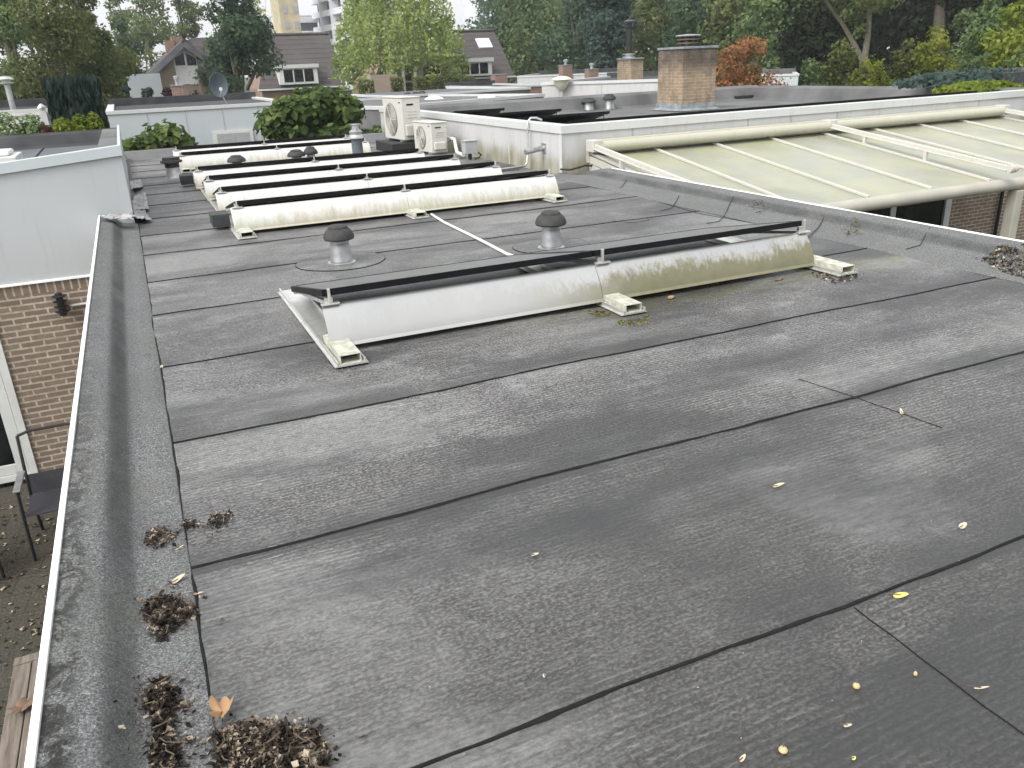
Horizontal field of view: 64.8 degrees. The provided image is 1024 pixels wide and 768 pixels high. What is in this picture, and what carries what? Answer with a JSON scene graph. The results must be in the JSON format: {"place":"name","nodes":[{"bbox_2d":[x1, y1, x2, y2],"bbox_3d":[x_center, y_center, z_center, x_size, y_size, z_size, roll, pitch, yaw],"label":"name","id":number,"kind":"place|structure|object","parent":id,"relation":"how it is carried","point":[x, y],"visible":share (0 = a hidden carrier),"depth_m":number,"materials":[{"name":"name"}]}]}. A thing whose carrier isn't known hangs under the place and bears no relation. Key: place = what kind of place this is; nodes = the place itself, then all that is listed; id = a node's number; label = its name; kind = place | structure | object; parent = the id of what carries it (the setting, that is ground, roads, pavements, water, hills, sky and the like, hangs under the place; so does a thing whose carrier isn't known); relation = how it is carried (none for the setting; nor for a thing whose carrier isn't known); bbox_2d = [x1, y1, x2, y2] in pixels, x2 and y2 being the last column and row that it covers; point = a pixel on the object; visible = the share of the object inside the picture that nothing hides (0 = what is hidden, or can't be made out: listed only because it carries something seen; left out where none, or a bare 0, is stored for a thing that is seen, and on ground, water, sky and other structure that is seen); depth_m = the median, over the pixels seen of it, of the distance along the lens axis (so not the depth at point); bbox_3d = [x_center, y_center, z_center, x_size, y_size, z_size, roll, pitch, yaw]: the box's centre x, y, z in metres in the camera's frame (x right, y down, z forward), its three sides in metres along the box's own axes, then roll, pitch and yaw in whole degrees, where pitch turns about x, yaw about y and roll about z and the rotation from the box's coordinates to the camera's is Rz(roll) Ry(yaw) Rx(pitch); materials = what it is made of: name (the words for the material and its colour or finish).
{"place":"outdoors","nodes":[
{"label":"outdoors","id":0,"kind":"place"},
{"bbox_2d":[0,483,60,740],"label":"patio","id":1,"kind":"structure","parent":0,"point":[22,598],"depth_m":6.82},
{"bbox_2d":[0,651,39,767],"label":"garden table","id":2,"kind":"object","parent":1,"relation":"on","point":[14,740],"visible":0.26,"depth_m":4.26,"materials":[{"name":"brown wood"}]},
{"bbox_2d":[12,422,69,561],"bbox_3d":[-4.098,0.945,7.291,0.584,0.992,0.663,-12,23,-22],"label":"garden chair","id":3,"kind":"object","parent":1,"relation":"on","point":[48,501],"visible":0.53,"depth_m":7.31,"materials":[{"name":"metal"}]},
{"bbox_2d":[0,50,947,487],"bbox_3d":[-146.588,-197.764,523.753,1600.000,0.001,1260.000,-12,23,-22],"label":"ground","id":4,"kind":"structure","parent":0,"point":[246,80],"depth_m":119.04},
{"bbox_2d":[0,0,43,99],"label":"leafy tree","id":5,"kind":"object","parent":4,"relation":"on","point":[7,26],"visible":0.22,"depth_m":26.96,"materials":[{"name":"green plant"}]},
{"bbox_2d":[0,98,47,113],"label":"flat roofed house","id":6,"kind":"structure","parent":4,"relation":"on","point":[26,105],"depth_m":25.11,"materials":[{"name":"paint"}]},
{"bbox_2d":[0,76,15,109],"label":"flue pipe","id":7,"kind":"object","parent":6,"relation":"on","point":[6,82],"visible":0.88,"depth_m":20.80,"materials":[{"name":"metal"}]},
{"bbox_2d":[0,104,51,134],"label":"garden fence","id":8,"kind":"object","parent":4,"relation":"on","point":[43,114],"visible":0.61,"depth_m":18.23,"materials":[{"name":"paint"}]},
{"bbox_2d":[0,0,95,96],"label":"leafy tree","id":9,"kind":"object","parent":4,"relation":"on","point":[32,49],"depth_m":35.63,"materials":[{"name":"green plant"}]},
{"bbox_2d":[0,0,115,122],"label":"leafy tree","id":10,"kind":"object","parent":4,"relation":"on","point":[52,36],"visible":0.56,"depth_m":26.31,"materials":[{"name":"green plant"}]},
{"bbox_2d":[0,125,134,483],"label":"brick house","id":11,"kind":"structure","parent":4,"relation":"on","point":[60,192],"depth_m":8.02,"materials":[{"name":"paint"}]},
{"bbox_2d":[0,112,25,134],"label":"parapet plant","id":12,"kind":"object","parent":11,"relation":"on","point":[7,121],"visible":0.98,"depth_m":10.81,"materials":[{"name":"green plant"}]},
{"bbox_2d":[0,339,38,483],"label":"patio door","id":13,"kind":"structure","parent":11,"relation":"in","point":[12,423],"depth_m":8.29,"materials":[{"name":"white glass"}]},
{"bbox_2d":[17,113,44,133],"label":"parapet plant","id":14,"kind":"object","parent":11,"relation":"on","point":[29,129],"visible":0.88,"depth_m":10.88,"materials":[{"name":"green plant"}]},
{"bbox_2d":[51,292,69,315],"bbox_3d":[-4.475,-0.799,8.010,0.140,0.233,0.187,-12,23,-22],"label":"wall lamp","id":15,"kind":"object","parent":11,"relation":"attached to","point":[61,305],"visible":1,"depth_m":7.96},
{"bbox_2d":[84,111,104,129],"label":"parapet plant","id":16,"kind":"object","parent":11,"relation":"on","point":[95,122],"visible":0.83,"depth_m":11.16,"materials":[{"name":"green plant"}]},
{"bbox_2d":[41,72,109,130],"bbox_3d":[-9.600,-4.913,18.368,1.175,4.122,1.121,-12,23,-22],"label":"yew hedge","id":17,"kind":"object","parent":4,"relation":"on","point":[69,97],"visible":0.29,"depth_m":17.43,"materials":[{"name":"green plant"}]},
{"bbox_2d":[66,0,144,121],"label":"leafy tree","id":18,"kind":"object","parent":4,"relation":"on","point":[107,66],"visible":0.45,"depth_m":29.63,"materials":[{"name":"green plant"}]},
{"bbox_2d":[105,17,144,98],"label":"leafy tree","id":19,"kind":"object","parent":4,"relation":"on","point":[121,36],"visible":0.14,"depth_m":48.61,"materials":[{"name":"green plant"}]},
{"bbox_2d":[103,0,156,69],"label":"leafy tree","id":20,"kind":"object","parent":4,"relation":"on","point":[114,4],"visible":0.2,"depth_m":91.02,"materials":[{"name":"green plant"}]},
{"bbox_2d":[118,0,175,73],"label":"leafy tree","id":21,"kind":"object","parent":4,"relation":"on","point":[144,26],"visible":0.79,"depth_m":79.92,"materials":[{"name":"green plant"}]},
{"bbox_2d":[132,118,198,149],"bbox_3d":[-7.054,-3.920,16.944,1.401,3.132,1.424,-12,23,-22],"label":"fig bush","id":22,"kind":"object","parent":4,"relation":"on","point":[158,136],"visible":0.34,"depth_m":16.31,"materials":[{"name":"green plant"}]},
{"bbox_2d":[166,0,203,42],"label":"leafy tree","id":23,"kind":"object","parent":4,"relation":"on","point":[184,29],"visible":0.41,"depth_m":85.22,"materials":[{"name":"green plant"}]},
{"bbox_2d":[127,36,249,97],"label":"gabled house","id":24,"kind":"structure","parent":4,"relation":"on","point":[178,56],"depth_m":45.09,"materials":[{"name":"brick"}]},
{"bbox_2d":[173,48,189,84],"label":"window","id":25,"kind":"structure","parent":24,"relation":"in","point":[179,60],"depth_m":45.22,"materials":[{"name":"white plastic"}]},
{"bbox_2d":[184,48,198,84],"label":"window","id":26,"kind":"structure","parent":24,"relation":"in","point":[189,56],"depth_m":45.39,"materials":[{"name":"white plastic"}]},
{"bbox_2d":[105,92,278,146],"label":"flat roofed house","id":27,"kind":"structure","parent":4,"relation":"on","point":[204,119],"depth_m":21.78,"materials":[{"name":"white paint"}]},
{"bbox_2d":[209,72,227,104],"bbox_3d":[-8.071,-8.089,22.125,0.441,0.847,0.504,-1,22,4],"label":"satellite dish","id":28,"kind":"object","parent":27,"relation":"on","point":[218,84],"visible":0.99,"depth_m":22.23,"materials":[{"name":"grey plastic"}]},
{"bbox_2d":[212,129,253,143],"bbox_3d":[-7.527,-5.709,22.336,1.050,2.505,0.054,-12,23,-22],"label":"window","id":29,"kind":"structure","parent":27,"relation":"in","point":[232,136],"depth_m":21.91,"materials":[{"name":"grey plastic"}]},
{"bbox_2d":[190,0,286,93],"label":"leafy tree","id":30,"kind":"object","parent":4,"relation":"on","point":[243,37],"visible":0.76,"depth_m":43.52,"materials":[{"name":"green plant"}]},
{"bbox_2d":[270,0,301,32],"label":"tower block","id":31,"kind":"structure","parent":4,"relation":"on","point":[285,16],"depth_m":171.31,"materials":[{"name":"concrete"}]},
{"bbox_2d":[246,32,346,98],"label":"tiled house","id":32,"kind":"structure","parent":4,"relation":"on","point":[307,56],"depth_m":73.60,"materials":[{"name":"tile"}]},
{"bbox_2d":[253,85,365,139],"bbox_3d":[-4.579,-5.039,18.838,2.528,3.622,2.494,-12,23,-22],"label":"fig bush","id":33,"kind":"object","parent":4,"relation":"on","point":[305,111],"visible":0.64,"depth_m":17.98,"materials":[{"name":"green plant"}]},
{"bbox_2d":[264,0,395,88],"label":"apartment block","id":34,"kind":"structure","parent":4,"relation":"on","point":[328,14],"depth_m":182.16,"materials":[{"name":"concrete"}]},
{"bbox_2d":[366,74,397,92],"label":"garden wall","id":35,"kind":"structure","parent":4,"relation":"on","point":[382,84],"depth_m":55.95,"materials":[{"name":"beige paint"}]},
{"bbox_2d":[328,0,473,92],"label":"birch tree","id":36,"kind":"object","parent":4,"relation":"on","point":[404,26],"visible":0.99,"depth_m":59.01,"materials":[{"name":"green plant"}]},
{"bbox_2d":[349,29,515,93],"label":"tiled house","id":37,"kind":"structure","parent":4,"relation":"on","point":[484,52],"depth_m":69.93,"materials":[{"name":"tile"}]},
{"bbox_2d":[352,87,530,97],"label":"flat roofed house","id":38,"kind":"structure","parent":4,"relation":"on","point":[486,90],"depth_m":34.21,"materials":[{"name":"white brick"}]},
{"bbox_2d":[359,94,544,129],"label":"flat roofed house","id":39,"kind":"structure","parent":4,"relation":"on","point":[372,114],"depth_m":23.63,"materials":[{"name":"white paint"}]},
{"bbox_2d":[463,0,484,28],"bbox_3d":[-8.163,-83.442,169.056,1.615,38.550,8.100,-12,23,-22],"label":"tower block","id":40,"kind":"structure","parent":4,"relation":"on","point":[470,10],"depth_m":170.72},
{"bbox_2d":[445,80,541,93],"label":"flat roofed house","id":41,"kind":"structure","parent":4,"relation":"on","point":[536,89],"depth_m":41.16,"materials":[{"name":"white brick"}]},
{"bbox_2d":[457,0,543,82],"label":"woodland tree","id":42,"kind":"object","parent":4,"relation":"on","point":[487,21],"visible":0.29,"depth_m":83.02,"materials":[{"name":"green plant"}]},
{"bbox_2d":[24,132,1023,767],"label":"flat roofed house","id":43,"kind":"structure","parent":4,"relation":"on","point":[456,476],"depth_m":2.65,"materials":[{"name":"asphalt"}]},
{"bbox_2d":[106,702,201,767],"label":"leaf litter","id":44,"kind":"object","parent":43,"relation":"on","point":[165,734],"visible":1,"depth_m":1.73,"materials":[{"name":"plant"}]},
{"bbox_2d":[114,667,199,726],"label":"leaf litter","id":45,"kind":"object","parent":43,"relation":"on","point":[161,693],"visible":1,"depth_m":1.85,"materials":[{"name":"plant"}]},
{"bbox_2d":[135,520,194,548],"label":"leaf litter","id":46,"kind":"object","parent":43,"relation":"on","point":[165,536],"visible":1,"depth_m":2.52,"materials":[{"name":"plant"}]},
{"bbox_2d":[160,156,181,177],"bbox_3d":[-4.918,-3.138,11.691,0.300,0.284,0.300,-12,23,-22],"label":"roof vent","id":47,"kind":"object","parent":43,"relation":"on","point":[172,165],"visible":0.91,"depth_m":11.62,"materials":[{"name":"metal"}]},
{"bbox_2d":[132,581,211,641],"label":"leaf litter","id":48,"kind":"object","parent":43,"relation":"on","point":[158,602],"visible":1,"depth_m":2.15,"materials":[{"name":"plant"}]},
{"bbox_2d":[190,505,248,534],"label":"leaf litter","id":49,"kind":"object","parent":43,"relation":"on","point":[215,520],"visible":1,"depth_m":2.63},
{"bbox_2d":[208,695,233,730],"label":"maple leaf","id":50,"kind":"object","parent":43,"relation":"on","point":[220,709],"visible":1,"depth_m":1.82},
{"bbox_2d":[173,134,370,173],"bbox_3d":[-4.139,-3.978,13.713,3.008,0.288,2.570,-12,23,-22],"label":"solar array","id":51,"kind":"object","parent":43,"relation":"on","point":[192,157],"visible":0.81,"depth_m":13.08,"materials":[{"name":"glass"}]},
{"bbox_2d":[192,708,367,767],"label":"leaf litter","id":52,"kind":"object","parent":43,"relation":"on","point":[238,730],"visible":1,"depth_m":1.73,"materials":[{"name":"plant"}]},
{"bbox_2d":[323,224,355,264],"bbox_3d":[-1.292,-1.054,6.047,0.230,0.287,0.230,-12,23,-22],"label":"roof vent","id":53,"kind":"object","parent":43,"relation":"on","point":[338,237],"visible":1,"depth_m":5.99,"materials":[{"name":"metal"}]},
{"bbox_2d":[349,124,363,153],"bbox_3d":[-2.434,-3.784,12.664,0.230,0.567,0.230,-12,23,-22],"label":"flue pipe","id":54,"kind":"object","parent":43,"relation":"on","point":[356,136],"visible":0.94,"depth_m":12.58,"materials":[{"name":"metal"}]},
{"bbox_2d":[179,148,567,239],"bbox_3d":[-2.013,-2.476,9.702,3.505,0.292,4.930,-12,23,-22],"label":"solar array","id":55,"kind":"object","parent":43,"relation":"on","point":[246,199],"visible":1,"depth_m":8.45,"materials":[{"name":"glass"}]},
{"bbox_2d":[376,139,414,150],"bbox_3d":[-1.980,-4.203,14.228,0.570,0.155,1.050,-12,23,-22],"label":"heat pump stand","id":56,"kind":"object","parent":43,"relation":"on","point":[387,145],"visible":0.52,"depth_m":13.85,"materials":[{"name":"rubber"}]},
{"bbox_2d":[381,96,420,141],"bbox_3d":[-1.913,-4.640,14.107,0.381,0.730,0.942,-14,24,-27],"label":"heat pump","id":57,"kind":"object","parent":56,"relation":"on","point":[401,113],"visible":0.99,"depth_m":13.81,"materials":[{"name":"metal"}]},
{"bbox_2d":[412,120,447,154],"bbox_3d":[-1.354,-4.115,13.459,0.321,0.510,0.782,-14,24,-27],"label":"heat pump","id":58,"kind":"object","parent":43,"relation":"on","point":[430,136],"visible":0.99,"depth_m":13.22,"materials":[{"name":"metal"}]},
{"bbox_2d":[460,139,481,159],"bbox_3d":[-0.615,-3.582,12.344,0.292,0.285,0.191,-12,23,-22],"label":"junction box","id":59,"kind":"object","parent":43,"relation":"on","point":[469,147],"visible":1,"depth_m":12.27,"materials":[{"name":"grey plastic"}]},
{"bbox_2d":[535,210,566,249],"bbox_3d":[0.301,-1.200,6.243,0.244,0.287,0.244,-12,23,-22],"label":"roof vent","id":60,"kind":"object","parent":43,"relation":"on","point":[550,222],"visible":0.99,"depth_m":6.18,"materials":[{"name":"metal"}]},
{"bbox_2d":[278,220,858,368],"bbox_3d":[0.338,-0.797,5.200,3.403,0.312,1.645,-12,23,-22],"label":"solar array","id":61,"kind":"object","parent":43,"relation":"on","point":[337,331],"visible":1,"depth_m":4.69,"materials":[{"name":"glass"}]},
{"bbox_2d":[975,244,1023,277],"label":"leaf litter","id":62,"kind":"object","parent":43,"relation":"on","point":[994,257],"visible":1,"depth_m":5.17,"materials":[{"name":"plant"}]},
{"bbox_2d":[490,0,585,83],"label":"woodland tree","id":63,"kind":"object","parent":4,"relation":"on","point":[533,16],"visible":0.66,"depth_m":77.00,"materials":[{"name":"green plant"}]},
{"bbox_2d":[517,68,616,83],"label":"flat roofed house","id":64,"kind":"structure","parent":4,"relation":"on","point":[544,76],"depth_m":47.39,"materials":[{"name":"paint"}]},
{"bbox_2d":[528,0,609,69],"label":"woodland tree","id":65,"kind":"object","parent":4,"relation":"on","point":[574,43],"visible":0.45,"depth_m":72.89,"materials":[{"name":"green plant"}]},
{"bbox_2d":[540,71,657,97],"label":"flat roofed house","id":66,"kind":"structure","parent":4,"relation":"on","point":[609,83],"depth_m":25.11,"materials":[{"name":"white"}]},
{"bbox_2d":[617,20,643,79],"bbox_3d":[3.971,-11.060,27.080,0.683,2.111,1.050,-12,23,-22],"label":"brick chimney","id":67,"kind":"object","parent":66,"relation":"on","point":[629,66],"visible":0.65,"depth_m":26.90,"materials":[{"name":"brick"}]},
{"bbox_2d":[577,0,642,68],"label":"woodland tree","id":68,"kind":"object","parent":4,"relation":"on","point":[608,37],"visible":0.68,"depth_m":55.89,"materials":[{"name":"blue plant"}]},
{"bbox_2d":[599,0,681,70],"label":"woodland tree","id":69,"kind":"object","parent":4,"relation":"on","point":[647,62],"visible":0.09,"depth_m":68.00,"materials":[{"name":"green plant"}]},
{"bbox_2d":[628,0,696,70],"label":"woodland tree","id":70,"kind":"object","parent":4,"relation":"on","point":[654,15],"visible":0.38,"depth_m":58.60,"materials":[{"name":"green plant"}]},
{"bbox_2d":[653,0,740,83],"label":"woodland tree","id":71,"kind":"object","parent":4,"relation":"on","point":[692,21],"visible":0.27,"depth_m":52.55,"materials":[{"name":"green plant"}]},
{"bbox_2d":[379,85,1023,235],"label":"flat roofed house","id":72,"kind":"structure","parent":4,"relation":"on","point":[503,140],"depth_m":13.19,"materials":[{"name":"paint"}]},
{"bbox_2d":[480,109,561,118],"bbox_3d":[-0.015,-4.542,13.858,1.434,0.298,1.000,-12,23,-22],"label":"solar array","id":73,"kind":"object","parent":72,"relation":"on","point":[514,115],"visible":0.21,"depth_m":13.52,"materials":[{"name":"glass"}]},
{"bbox_2d":[518,111,609,123],"bbox_3d":[0.614,-4.103,12.686,1.534,0.298,1.000,-12,23,-22],"label":"solar array","id":74,"kind":"object","parent":72,"relation":"on","point":[562,118],"visible":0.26,"depth_m":12.40,"materials":[{"name":"glass"}]},
{"bbox_2d":[652,34,720,111],"bbox_3d":[3.583,-6.393,16.569,1.010,1.451,1.060,-12,23,-22],"label":"brick chimney","id":75,"kind":"object","parent":72,"relation":"on","point":[686,74],"visible":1,"depth_m":16.29,"materials":[{"name":"brown brick"}]},
{"bbox_2d":[564,91,976,123],"bbox_3d":[4.160,-4.287,12.767,7.864,0.298,1.000,-12,23,-22],"label":"solar array","id":76,"kind":"object","parent":72,"relation":"on","point":[741,109],"visible":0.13,"depth_m":12.02,"materials":[{"name":"glass"}]},
{"bbox_2d":[889,199,951,226],"bbox_3d":[6.841,-2.841,13.585,1.420,2.500,0.090,-12,23,-22],"label":"patio door","id":77,"kind":"structure","parent":72,"relation":"in","point":[935,212],"depth_m":13.64,"materials":[{"name":"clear glass"}]},
{"bbox_2d":[931,79,1023,93],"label":"trailing plant","id":78,"kind":"object","parent":72,"relation":"on","point":[983,85],"visible":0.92,"depth_m":14.19,"materials":[{"name":"green plant"}]},
{"bbox_2d":[696,0,779,81],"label":"woodland tree","id":79,"kind":"object","parent":4,"relation":"on","point":[724,6],"visible":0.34,"depth_m":48.90,"materials":[{"name":"green plant"}]},
{"bbox_2d":[715,34,790,86],"bbox_3d":[7.891,-9.461,27.569,3.280,4.620,3.395,-12,23,-22],"label":"maple tree","id":80,"kind":"object","parent":4,"relation":"on","point":[732,63],"visible":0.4,"depth_m":26.86,"materials":[{"name":"red plant"}]},
{"bbox_2d":[761,68,798,85],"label":"box building","id":81,"kind":"structure","parent":4,"relation":"on","point":[788,73],"depth_m":35.42,"materials":[{"name":"paint"}]},
{"bbox_2d":[725,0,838,85],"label":"woodland tree","id":82,"kind":"object","parent":4,"relation":"on","point":[768,8],"visible":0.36,"depth_m":44.81,"materials":[{"name":"green plant"}]},
{"bbox_2d":[781,48,804,81],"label":"garden shrub","id":83,"kind":"object","parent":4,"relation":"on","point":[793,59],"visible":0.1,"depth_m":42.18,"materials":[{"name":"green plant"}]},
{"bbox_2d":[798,57,829,85],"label":"garden shrub","id":84,"kind":"object","parent":4,"relation":"on","point":[807,76],"visible":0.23,"depth_m":35.28,"materials":[{"name":"green plant"}]},
{"bbox_2d":[773,0,888,84],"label":"woodland tree","id":85,"kind":"object","parent":4,"relation":"on","point":[817,41],"visible":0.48,"depth_m":42.55,"materials":[{"name":"green plant"}]},
{"bbox_2d":[815,37,860,85],"bbox_3d":[14.302,-13.097,36.244,2.450,4.531,2.964,-12,23,-22],"label":"garden shrub","id":86,"kind":"object","parent":4,"relation":"on","point":[832,77],"visible":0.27,"depth_m":35.77,"materials":[{"name":"green plant"}]},
{"bbox_2d":[801,0,904,81],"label":"woodland tree","id":87,"kind":"object","parent":4,"relation":"on","point":[855,9],"visible":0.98,"depth_m":35.70,"materials":[{"name":"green plant"}]},
{"bbox_2d":[847,54,898,85],"bbox_3d":[13.764,-10.747,31.445,2.887,3.906,2.789,-12,23,-22],"label":"garden shrub","id":88,"kind":"object","parent":4,"relation":"on","point":[874,69],"visible":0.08,"depth_m":30.92,"materials":[{"name":"green plant"}]},
{"bbox_2d":[836,1,922,84],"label":"woodland tree","id":89,"kind":"object","parent":4,"relation":"on","point":[859,41],"visible":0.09,"depth_m":57.94,"materials":[{"name":"green plant"}]},
{"bbox_2d":[884,37,925,85],"bbox_3d":[15.844,-11.490,32.585,2.473,4.647,2.437,-12,23,-22],"label":"garden shrub","id":90,"kind":"object","parent":4,"relation":"on","point":[901,62],"visible":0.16,"depth_m":32.07,"materials":[{"name":"green plant"}]},
{"bbox_2d":[861,0,962,78],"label":"woodland tree","id":91,"kind":"object","parent":4,"relation":"on","point":[901,36],"visible":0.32,"depth_m":54.82,"materials":[{"name":"green plant"}]},
{"bbox_2d":[907,25,962,82],"bbox_3d":[16.147,-11.351,31.446,2.524,4.820,2.533,-12,23,-22],"label":"garden shrub","id":92,"kind":"object","parent":4,"relation":"on","point":[931,62],"visible":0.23,"depth_m":30.63,"materials":[{"name":"green plant"}]},
{"bbox_2d":[910,0,983,54],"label":"woodland tree","id":93,"kind":"object","parent":4,"relation":"on","point":[941,8],"visible":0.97,"depth_m":39.11,"materials":[{"name":"green plant"}]},
{"bbox_2d":[926,7,981,71],"bbox_3d":[18.259,-12.558,33.287,2.405,5.396,2.953,-12,23,-22],"label":"garden shrub","id":94,"kind":"object","parent":4,"relation":"on","point":[954,54],"visible":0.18,"depth_m":32.48,"materials":[{"name":"green plant"}]},
{"bbox_2d":[901,0,1019,65],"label":"woodland tree","id":95,"kind":"object","parent":4,"relation":"on","point":[953,37],"visible":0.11,"depth_m":49.27,"materials":[{"name":"green plant"}]},
{"bbox_2d":[918,67,1023,240],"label":"flat roofed house","id":96,"kind":"structure","parent":4,"relation":"on","point":[1020,227],"depth_m":15.42,"materials":[{"name":"brown brick"}]},
{"bbox_2d":[892,66,1023,89],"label":"trailing plant","id":97,"kind":"object","parent":96,"relation":"on","point":[939,79],"visible":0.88,"depth_m":15.12,"materials":[{"name":"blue plant"}]},
{"bbox_2d":[958,0,1023,68],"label":"garden shrub","id":98,"kind":"object","parent":4,"relation":"on","point":[977,61],"visible":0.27,"depth_m":28.92,"materials":[{"name":"green plant"}]},
{"bbox_2d":[975,0,1023,69],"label":"garden shrub","id":99,"kind":"object","parent":4,"relation":"on","point":[1013,42],"visible":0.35,"depth_m":27.01,"materials":[{"name":"green plant"}]},
{"bbox_2d":[0,0,958,80],"label":"sky","id":100,"kind":"structure","parent":0,"point":[305,8],"materials":[{"name":"white"}]},
{"label":"terrace","id":101,"kind":"structure","parent":0,"visible":0},
{"bbox_2d":[586,115,1023,238],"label":"veranda roof","id":102,"kind":"structure","parent":101,"relation":"on","point":[842,170],"depth_m":10.22,"materials":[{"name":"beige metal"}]},
{"bbox_2d":[586,104,1023,181],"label":"veranda awning","id":103,"kind":"object","parent":102,"relation":"attached to","point":[611,146],"visible":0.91,"depth_m":11.11,"materials":[{"name":"beige metal"}]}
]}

